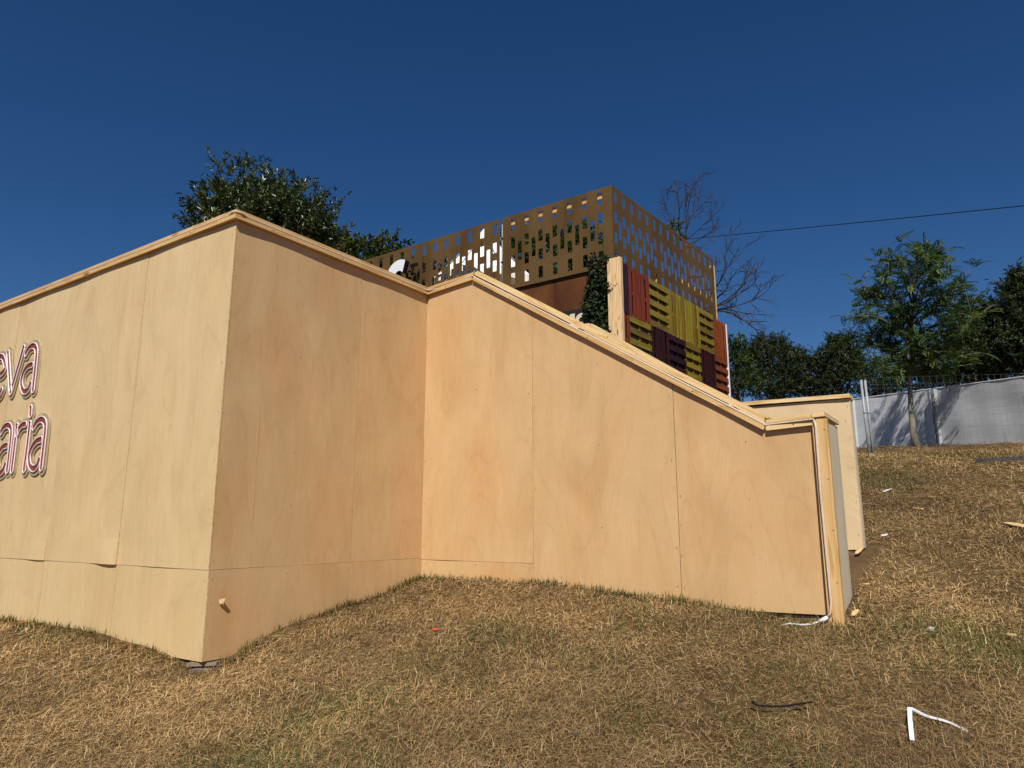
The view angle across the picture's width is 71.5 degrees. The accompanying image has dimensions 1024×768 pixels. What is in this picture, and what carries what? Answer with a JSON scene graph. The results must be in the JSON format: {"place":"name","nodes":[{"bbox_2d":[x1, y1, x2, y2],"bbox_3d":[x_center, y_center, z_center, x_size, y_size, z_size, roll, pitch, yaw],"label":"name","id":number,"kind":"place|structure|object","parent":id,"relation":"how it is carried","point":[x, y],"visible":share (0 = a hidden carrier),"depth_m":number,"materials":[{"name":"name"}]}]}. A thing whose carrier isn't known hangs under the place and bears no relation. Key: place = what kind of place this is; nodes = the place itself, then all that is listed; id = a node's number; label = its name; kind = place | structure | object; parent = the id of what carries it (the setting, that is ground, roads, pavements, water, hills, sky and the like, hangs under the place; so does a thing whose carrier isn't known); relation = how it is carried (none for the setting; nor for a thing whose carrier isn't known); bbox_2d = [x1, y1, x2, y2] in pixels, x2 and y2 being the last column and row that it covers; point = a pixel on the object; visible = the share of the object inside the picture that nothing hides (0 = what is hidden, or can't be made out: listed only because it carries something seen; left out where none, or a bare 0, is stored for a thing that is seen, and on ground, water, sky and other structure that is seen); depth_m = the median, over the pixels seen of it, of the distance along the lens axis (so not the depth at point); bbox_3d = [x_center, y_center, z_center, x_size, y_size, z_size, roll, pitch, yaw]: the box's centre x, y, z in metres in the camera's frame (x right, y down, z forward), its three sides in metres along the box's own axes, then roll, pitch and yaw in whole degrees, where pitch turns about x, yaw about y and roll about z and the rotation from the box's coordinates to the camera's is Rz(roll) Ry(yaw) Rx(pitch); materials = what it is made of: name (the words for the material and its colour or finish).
{"place":"outdoors","nodes":[
{"label":"outdoors","id":0,"kind":"place"},
{"bbox_2d":[434,229,528,284],"bbox_3d":[-0.556,-2.156,14.178,1.928,2.034,1.928,0,-11,0],"label":"parasol","id":1,"kind":"object","parent":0,"point":[482,265],"visible":0.22,"depth_m":13.64,"materials":[{"name":"white fabric"}]},
{"bbox_2d":[0,439,1023,767],"bbox_3d":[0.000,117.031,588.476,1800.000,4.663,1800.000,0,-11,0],"label":"ground","id":2,"kind":"structure","parent":0,"point":[860,565],"depth_m":3.86,"materials":[{"name":"brown plant"}]},
{"bbox_2d":[172,147,376,262],"bbox_3d":[-3.238,-0.573,8.851,2.140,5.044,2.200,-9,-14,38],"label":"bay tree","id":3,"kind":"object","parent":2,"relation":"on","point":[272,200],"visible":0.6,"depth_m":8.85,"materials":[{"name":"green plant"}]},
{"bbox_2d":[326,222,452,285],"bbox_3d":[-3.431,-1.199,21.262,4.961,7.575,3.084,0,-11,0],"label":"leafy tree","id":4,"kind":"object","parent":2,"relation":"on","point":[354,247],"visible":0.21,"depth_m":21.28,"materials":[{"name":"green plant"}]},
{"bbox_2d":[0,209,851,672],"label":"plywood wall","id":5,"kind":"structure","parent":2,"relation":"on","point":[258,427],"depth_m":5.38,"materials":[{"name":"brown wood"}]},
{"bbox_2d":[0,339,40,400],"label":"lettering sign","id":6,"kind":"object","parent":5,"relation":"attached to","point":[31,365],"visible":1,"depth_m":6.62,"materials":[{"name":"white plastic"}]},
{"bbox_2d":[0,401,50,479],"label":"lettering sign","id":7,"kind":"object","parent":5,"relation":"attached to","point":[30,425],"visible":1,"depth_m":6.32,"materials":[{"name":"white plastic"}]},
{"bbox_2d":[424,267,608,414],"bbox_3d":[0.194,0.553,13.989,6.558,3.550,4.016,-8,-14,35],"label":"kiosk","id":8,"kind":"object","parent":2,"relation":"on","point":[565,294],"visible":0.16,"depth_m":11.46,"materials":[{"name":"brown wood"}]},
{"bbox_2d":[364,219,502,289],"bbox_3d":[-1.626,-1.983,13.340,3.607,1.433,0.097,-8,-14,35],"label":"balustrade screen","id":9,"kind":"object","parent":8,"relation":"on","point":[474,245],"visible":0.48,"depth_m":12.99,"materials":[{"name":"metal"}]},
{"bbox_2d":[388,259,417,275],"bbox_3d":[-2.061,-2.010,13.356,0.671,0.641,0.292,-2,-11,12],"label":"channel letter","id":10,"kind":"object","parent":9,"relation":"attached to","point":[399,267],"visible":0.52,"depth_m":13.32,"materials":[{"name":"white plastic"}]},
{"bbox_2d":[503,185,717,319],"bbox_3d":[1.975,-1.593,13.199,2.125,2.253,4.235,-9,-14,37],"label":"balustrade screen","id":11,"kind":"object","parent":8,"relation":"on","point":[608,227],"visible":0.86,"depth_m":11.85,"materials":[{"name":"metal"}]},
{"bbox_2d":[630,316,651,355],"bbox_3d":[1.941,-0.597,10.981,0.134,0.781,0.704,-9,-14,37],"label":"wooden pallet","id":12,"kind":"object","parent":8,"relation":"in","point":[640,337],"visible":0.56,"depth_m":10.98,"materials":[{"name":"yellow wood"}]},
{"bbox_2d":[628,266,650,323],"bbox_3d":[1.939,-1.370,11.131,0.134,0.782,0.681,-9,-14,37],"label":"wooden pallet","id":13,"kind":"object","parent":12,"relation":"on","point":[639,299],"visible":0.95,"depth_m":11.09,"materials":[{"name":"red wood"}]},
{"bbox_2d":[650,326,669,365],"bbox_3d":[2.355,-0.493,11.504,0.134,0.781,0.634,-9,-14,37],"label":"wooden pallet","id":14,"kind":"object","parent":8,"relation":"in","point":[659,343],"visible":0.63,"depth_m":11.49,"materials":[{"name":"purple wood"}]},
{"bbox_2d":[649,278,670,333],"bbox_3d":[2.380,-1.260,11.688,0.134,0.782,0.744,-9,-14,37],"label":"wooden pallet","id":15,"kind":"object","parent":14,"relation":"on","point":[660,315],"visible":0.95,"depth_m":11.66,"materials":[{"name":"yellow wood"}]},
{"bbox_2d":[669,334,686,374],"bbox_3d":[2.753,-0.394,12.008,0.134,0.781,0.654,-9,-14,37],"label":"wooden pallet","id":16,"kind":"object","parent":8,"relation":"in","point":[678,361],"visible":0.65,"depth_m":12.00,"materials":[{"name":"purple wood"}]},
{"bbox_2d":[685,342,701,381],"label":"wooden pallet","id":17,"kind":"object","parent":8,"relation":"in","point":[693,360],"visible":0.66,"depth_m":12.49,"materials":[{"name":"yellow wood"}]},
{"bbox_2d":[669,290,700,347],"bbox_3d":[2.982,-1.109,12.450,0.134,0.782,1.210,-9,-14,37],"label":"wooden pallet","id":18,"kind":"object","parent":17,"relation":"on","point":[685,321],"visible":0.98,"depth_m":12.39,"materials":[{"name":"yellow wood"}]},
{"bbox_2d":[700,349,716,389],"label":"wooden pallet","id":19,"kind":"object","parent":8,"relation":"on","point":[708,366],"visible":0.61,"depth_m":12.98,"materials":[{"name":"purple wood"}]},
{"bbox_2d":[699,308,714,354],"bbox_3d":[3.554,-0.961,13.172,0.134,0.772,0.643,-9,-14,37],"label":"wooden pallet","id":20,"kind":"object","parent":19,"relation":"on","point":[706,331],"visible":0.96,"depth_m":13.15,"materials":[{"name":"yellow wood"}]},
{"bbox_2d":[715,356,729,401],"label":"wooden pallet","id":21,"kind":"object","parent":8,"relation":"on","point":[722,379],"visible":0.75,"depth_m":13.50,"materials":[{"name":"red wood"}]},
{"bbox_2d":[712,317,727,360],"bbox_3d":[3.943,-0.849,13.661,0.134,0.742,0.615,-9,-14,37],"label":"wooden pallet","id":22,"kind":"object","parent":21,"relation":"on","point":[719,340],"visible":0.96,"depth_m":13.62,"materials":[{"name":"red wood"}]},
{"bbox_2d":[444,214,634,277],"bbox_3d":[0.773,-1.336,19.461,4.894,7.072,3.950,5,-12,-23],"label":"leafy tree","id":23,"kind":"object","parent":2,"relation":"on","point":[585,257],"visible":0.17,"depth_m":19.40,"materials":[{"name":"green plant"}]},
{"bbox_2d":[570,732,579,738],"bbox_3d":[0.278,1.533,3.101,0.034,0.026,0.034,-11,-15,43],"label":"clod","id":24,"kind":"object","parent":2,"relation":"on","point":[574,734],"visible":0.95,"depth_m":3.09,"materials":[{"name":"brown soil"}]},
{"bbox_2d":[579,252,616,334],"bbox_3d":[1.323,-0.276,10.639,0.596,3.664,0.445,0,-11,0],"label":"ivy plant","id":25,"kind":"object","parent":2,"relation":"on","point":[600,285],"visible":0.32,"depth_m":10.82,"materials":[{"name":"green plant"}]},
{"bbox_2d":[607,256,624,340],"bbox_3d":[1.559,-0.157,10.463,0.227,3.572,0.077,-8,-14,35],"label":"timber post","id":26,"kind":"object","parent":2,"relation":"on","point":[615,298],"visible":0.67,"depth_m":10.65,"materials":[{"name":"beige wood"}]},
{"bbox_2d":[574,323,865,554],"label":"plywood wall","id":27,"kind":"structure","parent":2,"relation":"on","point":[839,407],"depth_m":6.13,"materials":[{"name":"brown wood"}]},
{"bbox_2d":[655,170,785,359],"bbox_3d":[5.070,-1.897,17.318,2.870,7.387,2.593,0,-11,0],"label":"bare tree","id":28,"kind":"object","parent":2,"relation":"on","point":[679,228],"visible":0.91,"depth_m":17.51,"materials":[{"name":"brown plant"}]},
{"bbox_2d":[724,324,731,405],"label":"edge trim","id":29,"kind":"structure","parent":2,"relation":"on","point":[728,376],"depth_m":13.76,"materials":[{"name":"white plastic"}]},
{"bbox_2d":[727,332,769,401],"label":"leafy tree","id":30,"kind":"object","parent":2,"relation":"on","point":[735,346],"visible":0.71,"depth_m":28.97,"materials":[{"name":"green plant"}]},
{"bbox_2d":[734,329,812,400],"bbox_3d":[12.517,1.065,34.212,3.688,7.722,3.688,2,-11,-12],"label":"leafy tree","id":31,"kind":"object","parent":2,"relation":"on","point":[787,363],"visible":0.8,"depth_m":34.04,"materials":[{"name":"green plant"}]},
{"bbox_2d":[751,701,811,706],"bbox_3d":[1.210,1.434,3.190,0.262,0.030,0.035,-3,-12,14],"label":"plastic strap","id":32,"kind":"object","parent":2,"relation":"on","point":[787,705],"visible":1,"depth_m":3.18,"materials":[{"name":"black plastic"}]},
{"bbox_2d":[765,346,845,397],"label":"leafy tree","id":33,"kind":"object","parent":2,"relation":"on","point":[807,389],"visible":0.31,"depth_m":35.44,"materials":[{"name":"green plant"}]},
{"bbox_2d":[805,325,876,398],"bbox_3d":[15.420,0.971,32.967,3.120,7.402,3.254,8,-14,-34],"label":"leafy tree","id":34,"kind":"object","parent":2,"relation":"on","point":[840,369],"visible":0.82,"depth_m":32.99,"materials":[{"name":"green plant"}]},
{"bbox_2d":[851,609,858,615],"bbox_3d":[2.098,1.398,4.349,0.035,0.034,0.106,-9,-14,37],"label":"wood chip","id":35,"kind":"object","parent":2,"relation":"on","point":[855,612],"visible":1,"depth_m":4.34,"materials":[{"name":"beige wood"}]},
{"bbox_2d":[848,340,974,398],"bbox_3d":[17.018,0.859,29.660,5.374,6.320,3.154,-4,-12,21],"label":"leafy tree","id":36,"kind":"object","parent":2,"relation":"on","point":[874,391],"visible":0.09,"depth_m":30.21,"materials":[{"name":"green plant"}]},
{"bbox_2d":[828,229,1010,446],"bbox_3d":[8.731,-0.957,15.318,3.375,4.739,3.519,-5,-12,25],"label":"young ash tree","id":37,"kind":"object","parent":2,"relation":"on","point":[914,338],"visible":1,"depth_m":15.08,"materials":[{"name":"green plant"}]},
{"bbox_2d":[907,707,967,740],"bbox_3d":[1.723,1.383,2.875,0.213,0.076,0.237,-6,-13,28],"label":"plastic strip","id":38,"kind":"object","parent":2,"relation":"on","point":[910,723],"visible":0.97,"depth_m":2.94,"materials":[{"name":"white plastic"}]},
{"bbox_2d":[852,376,1023,447],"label":"windbreak fence","id":39,"kind":"object","parent":2,"relation":"on","point":[884,419],"visible":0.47,"depth_m":16.52,"materials":[{"name":"white fabric"}]},
{"bbox_2d":[860,373,1023,454],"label":"fence panel","id":40,"kind":"object","parent":2,"relation":"on","point":[865,417],"visible":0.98,"depth_m":13.62,"materials":[{"name":"metal"}]},
{"bbox_2d":[921,292,1023,387],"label":"leafy tree","id":41,"kind":"object","parent":2,"relation":"on","point":[966,371],"visible":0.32,"depth_m":25.96,"materials":[{"name":"green plant"}]},
{"bbox_2d":[970,257,1023,379],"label":"leafy tree","id":42,"kind":"object","parent":2,"relation":"on","point":[1012,286],"visible":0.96,"depth_m":24.82,"materials":[{"name":"green plant"}]},
{"bbox_2d":[1002,522,1023,526],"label":"wood chip","id":43,"kind":"object","parent":2,"relation":"on","point":[1014,524],"visible":1,"depth_m":6.04,"materials":[{"name":"beige wood"}]},
{"bbox_2d":[0,0,1023,401],"label":"sky","id":44,"kind":"structure","parent":0,"point":[439,118],"materials":[{"name":"blue"}]},
{"bbox_2d":[624,313,630,344],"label":"wooden pallet","id":45,"kind":"object","parent":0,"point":[627,326],"visible":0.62,"depth_m":10.66,"materials":[{"name":"red wood"}]},
{"bbox_2d":[622,263,628,314],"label":"wooden pallet","id":46,"kind":"object","parent":45,"relation":"on","point":[625,289],"visible":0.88,"depth_m":10.76,"materials":[{"name":"purple wood"}]},
{"bbox_2d":[624,205,1023,244],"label":"overhead cable","id":47,"kind":"object","parent":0,"point":[865,221],"visible":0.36,"depth_m":17.94,"materials":[{"name":"black paint"}]},
{"bbox_2d":[976,456,1023,462],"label":"path","id":48,"kind":"structure","parent":0,"point":[999,459],"depth_m":9.96,"materials":[{"name":"concrete"}]}
]}

